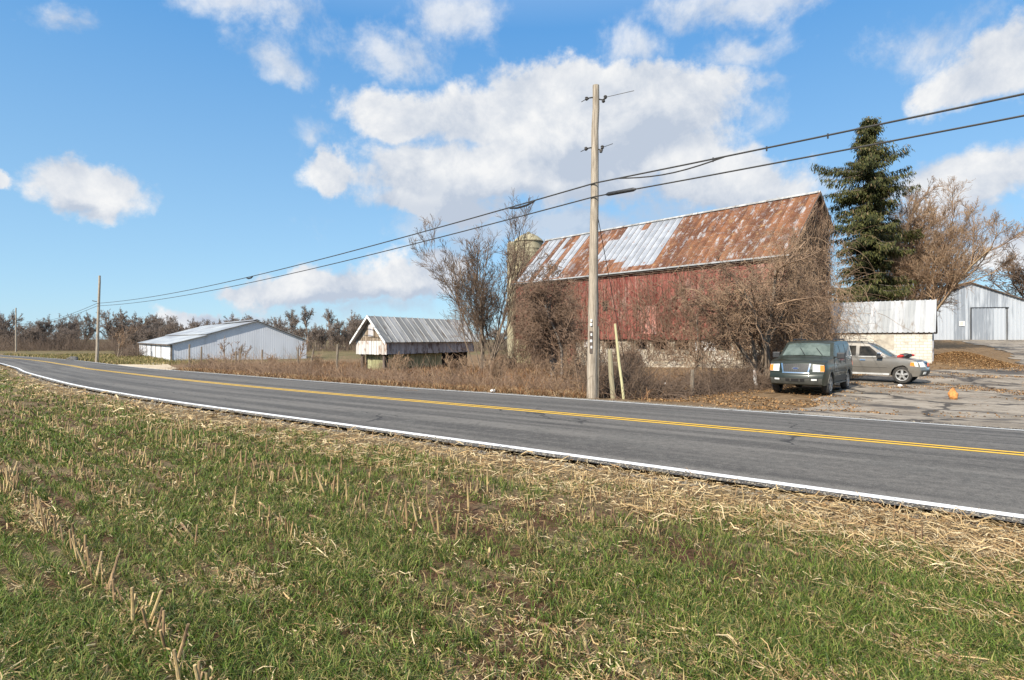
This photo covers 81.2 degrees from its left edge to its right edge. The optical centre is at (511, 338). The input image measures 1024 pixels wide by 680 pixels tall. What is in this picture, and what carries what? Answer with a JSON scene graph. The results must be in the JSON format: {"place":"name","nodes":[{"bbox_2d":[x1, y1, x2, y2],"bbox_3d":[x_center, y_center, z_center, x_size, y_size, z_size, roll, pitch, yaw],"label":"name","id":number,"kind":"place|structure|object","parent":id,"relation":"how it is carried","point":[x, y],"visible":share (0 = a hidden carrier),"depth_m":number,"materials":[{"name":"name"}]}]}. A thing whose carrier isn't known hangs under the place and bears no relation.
{"place":"outdoors","nodes":[
{"label":"outdoors","id":0,"kind":"place"},
{"bbox_2d":[119,362,178,369],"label":"gravel path","id":1,"kind":"structure","parent":0,"point":[153,366],"depth_m":55.93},
{"bbox_2d":[0,367,453,464],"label":"field grass","id":2,"kind":"structure","parent":0,"point":[54,436],"depth_m":11.01,"materials":[{"name":"plant"}]},
{"bbox_2d":[0,355,1023,523],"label":"road","id":3,"kind":"structure","parent":0,"point":[961,467],"depth_m":11.51,"materials":[{"name":"asphalt"}]},
{"bbox_2d":[0,339,1023,679],"bbox_3d":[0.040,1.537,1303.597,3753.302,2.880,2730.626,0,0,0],"label":"ground","id":4,"kind":"structure","parent":0,"point":[774,395],"depth_m":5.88,"materials":[{"name":"plant"}]},
{"bbox_2d":[3,329,14,342],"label":"woodland tree","id":5,"kind":"object","parent":4,"relation":"on","point":[7,333],"visible":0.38,"depth_m":168.92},
{"bbox_2d":[0,309,28,339],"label":"woodland tree","id":6,"kind":"object","parent":4,"relation":"on","point":[5,323],"visible":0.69,"depth_m":172.15,"materials":[{"name":"plant"}]},
{"bbox_2d":[15,308,16,351],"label":"utility pole","id":7,"kind":"object","parent":4,"relation":"on","point":[15,330],"visible":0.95,"depth_m":135.89,"materials":[{"name":"brown wood"}]},
{"bbox_2d":[11,322,42,345],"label":"woodland tree","id":8,"kind":"object","parent":4,"relation":"on","point":[19,330],"visible":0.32,"depth_m":166.35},
{"bbox_2d":[17,325,38,346],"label":"woodland tree","id":9,"kind":"object","parent":4,"relation":"on","point":[29,333],"visible":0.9,"depth_m":154.54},
{"bbox_2d":[29,314,55,336],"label":"woodland tree","id":10,"kind":"object","parent":4,"relation":"on","point":[42,328],"visible":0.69,"depth_m":197.12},
{"bbox_2d":[47,330,70,345],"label":"woodland tree","id":11,"kind":"object","parent":4,"relation":"on","point":[56,337],"visible":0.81,"depth_m":153.71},
{"bbox_2d":[53,313,87,344],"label":"woodland tree","id":12,"kind":"object","parent":4,"relation":"on","point":[69,325],"visible":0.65,"depth_m":176.43,"materials":[{"name":"plant"}]},
{"bbox_2d":[60,325,82,345],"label":"woodland tree","id":13,"kind":"object","parent":4,"relation":"on","point":[76,331],"visible":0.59,"depth_m":165.28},
{"bbox_2d":[73,535,79,563],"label":"corn stub","id":14,"kind":"object","parent":4,"relation":"on","point":[75,545],"visible":0.83,"depth_m":4.94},
{"bbox_2d":[76,547,86,571],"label":"corn stub","id":15,"kind":"object","parent":4,"relation":"on","point":[81,559],"visible":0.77,"depth_m":4.78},
{"bbox_2d":[67,310,101,345],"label":"woodland tree","id":16,"kind":"object","parent":4,"relation":"on","point":[86,330],"visible":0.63,"depth_m":201.87,"materials":[{"name":"plant"}]},
{"bbox_2d":[84,534,86,563],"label":"corn stub","id":17,"kind":"object","parent":4,"relation":"on","point":[85,541],"visible":0.68,"depth_m":4.88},
{"bbox_2d":[85,547,94,575],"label":"corn stub","id":18,"kind":"object","parent":4,"relation":"on","point":[87,553],"visible":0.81,"depth_m":4.68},
{"bbox_2d":[92,276,100,362],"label":"utility pole","id":19,"kind":"object","parent":4,"relation":"on","point":[98,324],"visible":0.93,"depth_m":68.90,"materials":[{"name":"brown wood"}]},
{"bbox_2d":[95,551,104,583],"bbox_3d":[-3.151,1.754,4.567,0.068,0.252,0.032,-13,-25,20],"label":"corn stub","id":20,"kind":"object","parent":4,"relation":"on","point":[99,562],"visible":0.9,"depth_m":4.58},
{"bbox_2d":[93,309,127,348],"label":"woodland tree","id":21,"kind":"object","parent":4,"relation":"on","point":[108,324],"visible":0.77,"depth_m":179.00,"materials":[{"name":"plant"}]},
{"bbox_2d":[102,555,121,593],"bbox_3d":[-2.954,1.745,4.376,0.139,0.321,0.048,6,-9,-12],"label":"corn stub","id":22,"kind":"object","parent":4,"relation":"on","point":[115,564],"visible":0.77,"depth_m":4.38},
{"bbox_2d":[111,579,115,605],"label":"corn stub","id":23,"kind":"object","parent":4,"relation":"on","point":[113,592],"visible":0.76,"depth_m":4.14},
{"bbox_2d":[3,353,237,364],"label":"dry weeds","id":24,"kind":"object","parent":4,"relation":"on","point":[109,358],"visible":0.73,"depth_m":80.02,"materials":[{"name":"plant"}]},
{"bbox_2d":[113,317,135,338],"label":"woodland tree","id":25,"kind":"object","parent":4,"relation":"on","point":[125,324],"visible":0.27,"depth_m":182.01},
{"bbox_2d":[111,324,141,356],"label":"bare tree","id":26,"kind":"object","parent":4,"relation":"on","point":[121,333],"visible":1,"depth_m":90.16,"materials":[{"name":"brown plant"}]},
{"bbox_2d":[130,587,136,622],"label":"corn stub","id":27,"kind":"object","parent":4,"relation":"on","point":[133,598],"visible":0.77,"depth_m":3.82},
{"bbox_2d":[127,336,148,348],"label":"woodland tree","id":28,"kind":"object","parent":4,"relation":"on","point":[141,339],"visible":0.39,"depth_m":131.56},
{"bbox_2d":[126,326,155,350],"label":"woodland tree","id":29,"kind":"object","parent":4,"relation":"on","point":[135,337],"visible":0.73,"depth_m":133.66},
{"bbox_2d":[123,311,163,335],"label":"woodland tree","id":30,"kind":"object","parent":4,"relation":"on","point":[146,326],"visible":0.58,"depth_m":151.62,"materials":[{"name":"plant"}]},
{"bbox_2d":[138,327,157,339],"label":"woodland tree","id":31,"kind":"object","parent":4,"relation":"on","point":[149,337],"visible":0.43,"depth_m":136.23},
{"bbox_2d":[141,607,158,633],"bbox_3d":[-2.255,1.772,3.725,0.059,0.235,0.123,-2,-2,40],"label":"corn stub","id":32,"kind":"object","parent":4,"relation":"on","point":[144,619],"visible":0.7,"depth_m":3.69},
{"bbox_2d":[139,590,162,623],"bbox_3d":[-2.314,1.749,3.820,0.095,0.273,0.123,0,0,41],"label":"corn stub","id":33,"kind":"object","parent":4,"relation":"on","point":[156,604],"visible":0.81,"depth_m":3.83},
{"bbox_2d":[154,607,163,636],"bbox_3d":[-2.175,1.774,3.699,0.033,0.222,0.096,9,-13,0],"label":"corn stub","id":34,"kind":"object","parent":4,"relation":"on","point":[159,621],"visible":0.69,"depth_m":3.68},
{"bbox_2d":[159,610,169,639],"bbox_3d":[-2.098,1.756,3.586,0.112,0.246,0.034,0,0,17],"label":"corn stub","id":35,"kind":"object","parent":4,"relation":"on","point":[163,622],"visible":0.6,"depth_m":3.58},
{"bbox_2d":[149,312,180,329],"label":"woodland tree","id":36,"kind":"object","parent":4,"relation":"on","point":[169,320],"visible":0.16,"depth_m":196.23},
{"bbox_2d":[150,318,181,329],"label":"woodland tree","id":37,"kind":"object","parent":4,"relation":"on","point":[159,322],"visible":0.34,"depth_m":181.95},
{"bbox_2d":[159,624,176,653],"bbox_3d":[-2.010,1.784,3.493,0.055,0.214,0.117,0,0,37],"label":"corn stub","id":38,"kind":"object","parent":4,"relation":"on","point":[162,638],"visible":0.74,"depth_m":3.46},
{"bbox_2d":[156,323,184,337],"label":"woodland tree","id":39,"kind":"object","parent":4,"relation":"on","point":[163,333],"visible":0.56,"depth_m":131.01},
{"bbox_2d":[159,318,183,335],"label":"woodland tree","id":40,"kind":"object","parent":4,"relation":"on","point":[172,326],"visible":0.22,"depth_m":165.14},
{"bbox_2d":[172,649,184,679],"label":"corn stub","id":41,"kind":"object","parent":4,"relation":"on","point":[177,667],"visible":1,"depth_m":3.19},
{"bbox_2d":[174,623,189,666],"bbox_3d":[-1.870,1.757,3.404,0.041,0.275,0.119,14,-13,-15],"label":"corn stub","id":42,"kind":"object","parent":4,"relation":"on","point":[185,635],"visible":0.79,"depth_m":3.38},
{"bbox_2d":[187,317,211,327],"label":"woodland tree","id":43,"kind":"object","parent":4,"relation":"on","point":[196,324],"visible":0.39,"depth_m":160.63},
{"bbox_2d":[193,664,212,679],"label":"corn stub","id":44,"kind":"object","parent":4,"relation":"on","point":[196,672],"visible":0.98,"depth_m":3.01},
{"bbox_2d":[137,319,308,360],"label":"metal barn","id":45,"kind":"structure","parent":4,"relation":"on","point":[254,333],"depth_m":83.36,"materials":[{"name":"white metal"}]},
{"bbox_2d":[219,337,245,363],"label":"bare tree","id":46,"kind":"object","parent":4,"relation":"on","point":[221,348],"visible":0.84,"depth_m":62.06,"materials":[{"name":"brown plant"}]},
{"bbox_2d":[223,312,252,321],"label":"woodland tree","id":47,"kind":"object","parent":4,"relation":"on","point":[236,319],"visible":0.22,"depth_m":134.81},
{"bbox_2d":[0,332,506,356],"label":"woodland undergrowth","id":48,"kind":"object","parent":4,"relation":"on","point":[107,344],"visible":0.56,"depth_m":146.22,"materials":[{"name":"plant"}]},
{"bbox_2d":[263,316,287,327],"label":"woodland tree","id":49,"kind":"object","parent":4,"relation":"on","point":[280,323],"visible":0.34,"depth_m":181.74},
{"bbox_2d":[273,320,291,332],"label":"woodland tree","id":50,"kind":"object","parent":4,"relation":"on","point":[286,329],"visible":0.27,"depth_m":152.28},
{"bbox_2d":[281,310,297,330],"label":"woodland tree","id":51,"kind":"object","parent":4,"relation":"on","point":[288,315],"visible":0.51,"depth_m":196.45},
{"bbox_2d":[286,315,303,337],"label":"woodland tree","id":52,"kind":"object","parent":4,"relation":"on","point":[295,321],"visible":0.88,"depth_m":159.95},
{"bbox_2d":[296,338,310,358],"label":"bare tree","id":53,"kind":"object","parent":4,"relation":"on","point":[302,349],"visible":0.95,"depth_m":60.07,"materials":[{"name":"brown plant"}]},
{"bbox_2d":[300,306,318,339],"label":"woodland tree","id":54,"kind":"object","parent":4,"relation":"on","point":[304,317],"visible":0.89,"depth_m":160.81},
{"bbox_2d":[303,353,324,366],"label":"bare shrub","id":55,"kind":"object","parent":4,"relation":"on","point":[315,360],"visible":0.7,"depth_m":41.80,"materials":[{"name":"beige plant"}]},
{"bbox_2d":[310,324,330,350],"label":"woodland tree","id":56,"kind":"object","parent":4,"relation":"on","point":[317,334],"visible":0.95,"depth_m":148.60,"materials":[{"name":"plant"}]},
{"bbox_2d":[320,308,336,339],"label":"woodland tree","id":57,"kind":"object","parent":4,"relation":"on","point":[328,316],"visible":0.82,"depth_m":186.61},
{"bbox_2d":[326,322,351,348],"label":"woodland tree","id":58,"kind":"object","parent":4,"relation":"on","point":[333,331],"visible":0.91,"depth_m":156.54,"materials":[{"name":"plant"}]},
{"bbox_2d":[346,310,364,336],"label":"woodland tree","id":59,"kind":"object","parent":4,"relation":"on","point":[353,325],"visible":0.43,"depth_m":137.12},
{"bbox_2d":[178,367,605,397],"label":"dry weeds","id":60,"kind":"object","parent":4,"relation":"on","point":[536,392],"visible":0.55,"depth_m":23.64,"materials":[{"name":"plant"}]},
{"bbox_2d":[387,351,411,374],"bbox_3d":[-6.151,1.454,33.341,1.718,1.553,1.947,0,0,0],"label":"bare shrub","id":61,"kind":"object","parent":4,"relation":"on","point":[396,357],"visible":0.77,"depth_m":33.31,"materials":[{"name":"beige plant"}]},
{"bbox_2d":[403,498,409,523],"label":"corn stub","id":62,"kind":"object","parent":4,"relation":"on","point":[406,513],"visible":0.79,"depth_m":5.96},
{"bbox_2d":[349,315,478,371],"bbox_3d":[-6.461,0.745,42.042,2.990,4.510,10.572,0,0,30],"label":"corn crib","id":63,"kind":"object","parent":4,"relation":"on","point":[416,340],"visible":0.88,"depth_m":39.68,"materials":[{"name":"grey"}]},
{"bbox_2d":[368,324,374,336],"bbox_3d":[-8.918,-0.525,37.792,0.540,0.850,0.080,0,0,30],"label":"window","id":64,"kind":"structure","parent":63,"relation":"in","point":[371,331],"depth_m":37.74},
{"bbox_2d":[162,346,686,399],"bbox_3d":[-11.191,1.764,33.749,9.342,2.737,42.831,0,0,-41],"label":"roadside brush","id":65,"kind":"object","parent":4,"relation":"on","point":[256,364],"visible":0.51,"depth_m":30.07,"materials":[{"name":"plant"}]},
{"bbox_2d":[436,511,445,535],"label":"corn stub","id":66,"kind":"object","parent":4,"relation":"on","point":[438,520],"visible":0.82,"depth_m":5.61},
{"bbox_2d":[442,352,471,379],"bbox_3d":[-2.772,1.417,28.866,1.215,1.547,1.443,0,0,22],"label":"bare shrub","id":67,"kind":"object","parent":4,"relation":"on","point":[457,363],"visible":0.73,"depth_m":28.80,"materials":[{"name":"beige plant"}]},
{"bbox_2d":[0,369,922,544],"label":"corn stubble","id":68,"kind":"object","parent":4,"relation":"on","point":[592,516],"visible":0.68,"depth_m":7.05,"materials":[{"name":"plant"}]},
{"bbox_2d":[466,486,470,512],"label":"corn stub","id":69,"kind":"object","parent":4,"relation":"on","point":[468,502],"visible":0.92,"depth_m":6.49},
{"bbox_2d":[194,360,751,400],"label":"dry weeds","id":70,"kind":"object","parent":4,"relation":"on","point":[476,369],"visible":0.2,"depth_m":32.58,"materials":[{"name":"plant"}]},
{"bbox_2d":[409,191,552,372],"bbox_3d":[-1.748,-3.226,37.327,9.148,10.902,7.715,0,0,0],"label":"bare tree","id":71,"kind":"object","parent":4,"relation":"on","point":[482,316],"visible":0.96,"depth_m":36.68,"materials":[{"name":"brown plant"}]},
{"bbox_2d":[484,353,506,380],"bbox_3d":[-0.725,1.356,25.313,1.138,1.621,1.911,0,0,0],"label":"bare shrub","id":72,"kind":"object","parent":4,"relation":"on","point":[494,363],"visible":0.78,"depth_m":24.99,"materials":[{"name":"beige plant"}]},
{"bbox_2d":[491,327,506,347],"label":"woodland tree","id":73,"kind":"object","parent":4,"relation":"on","point":[492,331],"visible":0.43,"depth_m":176.19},
{"bbox_2d":[0,366,1023,589],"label":"straw litter","id":74,"kind":"object","parent":4,"relation":"on","point":[988,527],"visible":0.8,"depth_m":6.72,"materials":[{"name":"plant"}]},
{"bbox_2d":[0,376,1023,679],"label":"straw litter","id":75,"kind":"object","parent":4,"relation":"on","point":[492,498],"visible":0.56,"depth_m":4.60,"materials":[{"name":"plant"}]},
{"bbox_2d":[507,232,543,357],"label":"silo","id":76,"kind":"object","parent":4,"relation":"on","point":[537,243],"visible":0.1,"depth_m":73.94,"materials":[{"name":"concrete"}]},
{"bbox_2d":[503,253,585,379],"bbox_3d":[1.886,-1.206,31.739,4.629,6.779,5.062,0,0,24],"label":"bushy tree","id":77,"kind":"object","parent":4,"relation":"on","point":[546,333],"visible":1,"depth_m":30.68,"materials":[{"name":"brown plant"}]},
{"bbox_2d":[543,349,583,386],"bbox_3d":[2.141,1.271,23.267,1.821,1.761,2.071,0,0,0],"label":"bare shrub","id":78,"kind":"object","parent":4,"relation":"on","point":[566,368],"visible":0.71,"depth_m":23.36,"materials":[{"name":"beige plant"}]},
{"bbox_2d":[133,366,1023,428],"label":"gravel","id":79,"kind":"structure","parent":4,"relation":"on","point":[627,401],"depth_m":17.19,"materials":[{"name":"gravel"}]},
{"bbox_2d":[582,635,589,657],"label":"fallen corn stalk","id":80,"kind":"object","parent":4,"relation":"on","point":[586,645],"visible":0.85,"depth_m":3.58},
{"bbox_2d":[581,84,633,397],"bbox_3d":[3.025,-2.970,19.039,1.710,10.355,0.385,0,0,17],"label":"utility pole","id":81,"kind":"object","parent":4,"relation":"on","point":[593,363],"visible":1,"depth_m":19.09,"materials":[{"name":"brown wood"}]},
{"bbox_2d":[7,115,1023,328],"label":"overhead cable","id":82,"kind":"object","parent":81,"relation":"attached to","point":[622,191],"visible":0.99,"depth_m":17.15,"materials":[{"name":"grey plastic"}]},
{"bbox_2d":[12,93,1023,324],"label":"overhead cable","id":83,"kind":"object","parent":81,"relation":"attached to","point":[713,159],"visible":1,"depth_m":16.92,"materials":[{"name":"grey plastic"}]},
{"bbox_2d":[598,218,624,361],"bbox_3d":[3.639,-1.109,21.175,0.022,6.396,4.501,0,0,25],"label":"guy wire","id":84,"kind":"object","parent":81,"relation":"attached to","point":[610,285],"visible":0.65,"depth_m":20.67,"materials":[{"name":"grey"}]},
{"bbox_2d":[608,350,615,398],"bbox_3d":[3.275,1.228,19.600,0.264,1.758,0.170,0,0,0],"label":"fence post","id":85,"kind":"object","parent":4,"relation":"on","point":[610,370],"visible":0.84,"depth_m":19.54,"materials":[{"name":"wood"}]},
{"bbox_2d":[614,324,624,398],"bbox_3d":[3.499,0.805,19.400,0.372,2.608,0.090,0,0,0],"label":"leaning pole","id":86,"kind":"object","parent":4,"relation":"on","point":[619,364],"visible":0.84,"depth_m":19.37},
{"bbox_2d":[612,333,653,371],"bbox_3d":[5.572,0.930,28.182,2.128,2.452,1.826,0,0,0],"label":"thin shrub","id":87,"kind":"object","parent":4,"relation":"on","point":[632,353],"visible":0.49,"depth_m":27.89,"materials":[{"name":"brown plant"}]},
{"bbox_2d":[447,317,862,385],"bbox_3d":[7.609,0.792,35.551,20.398,4.346,23.927,0,0,-17],"label":"brush thicket","id":88,"kind":"object","parent":4,"relation":"on","point":[520,363],"visible":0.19,"depth_m":35.10,"materials":[{"name":"plant"}]},
{"bbox_2d":[513,190,833,367],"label":"barn","id":89,"kind":"structure","parent":4,"relation":"on","point":[647,247],"depth_m":43.97,"materials":[{"name":"red"}]},
{"bbox_2d":[512,261,785,365],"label":"wall vines","id":90,"kind":"object","parent":89,"relation":"attached to","point":[661,319],"depth_m":43.71,"materials":[{"name":"plant"}]},
{"bbox_2d":[641,306,656,333],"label":"hay door","id":91,"kind":"structure","parent":89,"relation":"in","point":[653,307],"depth_m":43.92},
{"bbox_2d":[788,200,834,339],"bbox_3d":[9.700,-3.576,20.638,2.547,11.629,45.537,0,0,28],"label":"gable vines","id":92,"kind":"object","parent":89,"relation":"attached to","point":[810,226],"visible":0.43,"depth_m":38.71,"materials":[{"name":"plant"}]},
{"bbox_2d":[542,347,806,400],"bbox_3d":[6.566,1.669,23.331,12.547,2.926,5.661,0,0,-36],"label":"bramble thicket","id":93,"kind":"object","parent":4,"relation":"on","point":[711,383],"visible":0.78,"depth_m":21.85,"materials":[{"name":"plant"}]},
{"bbox_2d":[666,311,727,375],"bbox_3d":[9.350,0.307,29.853,2.840,3.685,4.170,0,0,0],"label":"thin shrub","id":94,"kind":"object","parent":4,"relation":"on","point":[699,347],"visible":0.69,"depth_m":30.17,"materials":[{"name":"brown plant"}]},
{"bbox_2d":[669,233,841,382],"bbox_3d":[11.810,-1.264,27.473,8.918,6.952,6.163,0,0,-36],"label":"tangled tree","id":95,"kind":"object","parent":4,"relation":"on","point":[735,328],"visible":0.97,"depth_m":26.46,"materials":[{"name":"brown plant"}]},
{"bbox_2d":[728,275,818,363],"bbox_3d":[14.981,-0.765,34.178,5.360,5.687,4.721,0,0,26],"label":"tangled tree","id":96,"kind":"object","parent":4,"relation":"on","point":[774,332],"visible":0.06,"depth_m":33.25,"materials":[{"name":"beige plant"}]},
{"bbox_2d":[654,205,920,364],"bbox_3d":[16.711,-2.284,32.907,10.186,11.850,25.074,0,0,39],"label":"bare tree","id":97,"kind":"object","parent":4,"relation":"on","point":[796,285],"visible":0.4,"depth_m":28.96,"materials":[{"name":"plant"}]},
{"bbox_2d":[638,367,1023,417],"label":"leaf litter","id":98,"kind":"object","parent":4,"relation":"on","point":[811,392],"visible":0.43,"depth_m":20.48,"materials":[{"name":"plant"}]},
{"bbox_2d":[810,116,924,302],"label":"spruce tree","id":99,"kind":"object","parent":4,"relation":"on","point":[878,189],"visible":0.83,"depth_m":50.18,"materials":[{"name":"green plant"}]},
{"bbox_2d":[829,299,937,363],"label":"block shed","id":100,"kind":"structure","parent":4,"relation":"on","point":[918,318],"depth_m":40.23,"materials":[{"name":"metal"}]},
{"bbox_2d":[874,335,893,348],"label":"boarded window","id":101,"kind":"structure","parent":100,"relation":"in","point":[886,341],"depth_m":40.17,"materials":[{"name":"paint"}]},
{"bbox_2d":[896,176,957,297],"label":"bare tree","id":102,"kind":"object","parent":4,"relation":"on","point":[927,193],"visible":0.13,"depth_m":57.05,"materials":[{"name":"brown plant"}]},
{"bbox_2d":[876,176,1023,318],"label":"bare tree","id":103,"kind":"object","parent":4,"relation":"on","point":[941,274],"visible":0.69,"depth_m":52.12,"materials":[{"name":"beige plant"}]},
{"bbox_2d":[881,282,1023,339],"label":"steel barn","id":104,"kind":"structure","parent":4,"relation":"on","point":[984,313],"depth_m":75.62,"materials":[{"name":"grey metal"}]},
{"bbox_2d":[972,308,1004,339],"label":"sliding door","id":105,"kind":"structure","parent":104,"relation":"in","point":[987,323],"depth_m":75.47,"materials":[{"name":"metal"}]},
{"bbox_2d":[982,243,1023,298],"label":"bare tree","id":106,"kind":"object","parent":4,"relation":"on","point":[1017,276],"visible":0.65,"depth_m":92.51,"materials":[{"name":"grey plant"}]},
{"bbox_2d":[0,0,1023,339],"label":"sky","id":107,"kind":"structure","parent":0,"point":[149,148],"materials":[{"name":"blue"}]},
{"bbox_2d":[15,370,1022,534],"bbox_3d":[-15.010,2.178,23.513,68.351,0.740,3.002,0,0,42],"label":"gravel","id":108,"kind":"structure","parent":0,"point":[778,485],"depth_m":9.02,"materials":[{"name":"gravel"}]},
{"bbox_2d":[773,340,1023,428],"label":"driveway","id":109,"kind":"structure","parent":0,"point":[906,405],"depth_m":20.40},
{"bbox_2d":[770,339,852,394],"bbox_3d":[11.957,1.019,23.739,2.566,2.047,5.282,0,0,40],"label":"parked car","id":110,"kind":"object","parent":109,"relation":"on","point":[826,365],"visible":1,"depth_m":22.40,"materials":[{"name":"green paint"}]},
{"bbox_2d":[847,341,929,383],"bbox_3d":[16.993,1.050,28.525,4.894,1.895,2.315,1,0,42],"label":"parked car","id":111,"kind":"object","parent":109,"relation":"on","point":[869,358],"visible":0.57,"depth_m":27.35,"materials":[{"name":"grey paint"}]},
{"bbox_2d":[947,388,957,399],"bbox_3d":[14.991,1.922,20.302,0.271,0.527,0.295,0,0,-43],"label":"wood chunk","id":112,"kind":"object","parent":109,"relation":"on","point":[952,393],"visible":0.91,"depth_m":20.25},
{"bbox_2d":[930,351,1023,372],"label":"leaf litter","id":113,"kind":"object","parent":109,"relation":"on","point":[954,354],"visible":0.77,"depth_m":37.10,"materials":[{"name":"plant"}]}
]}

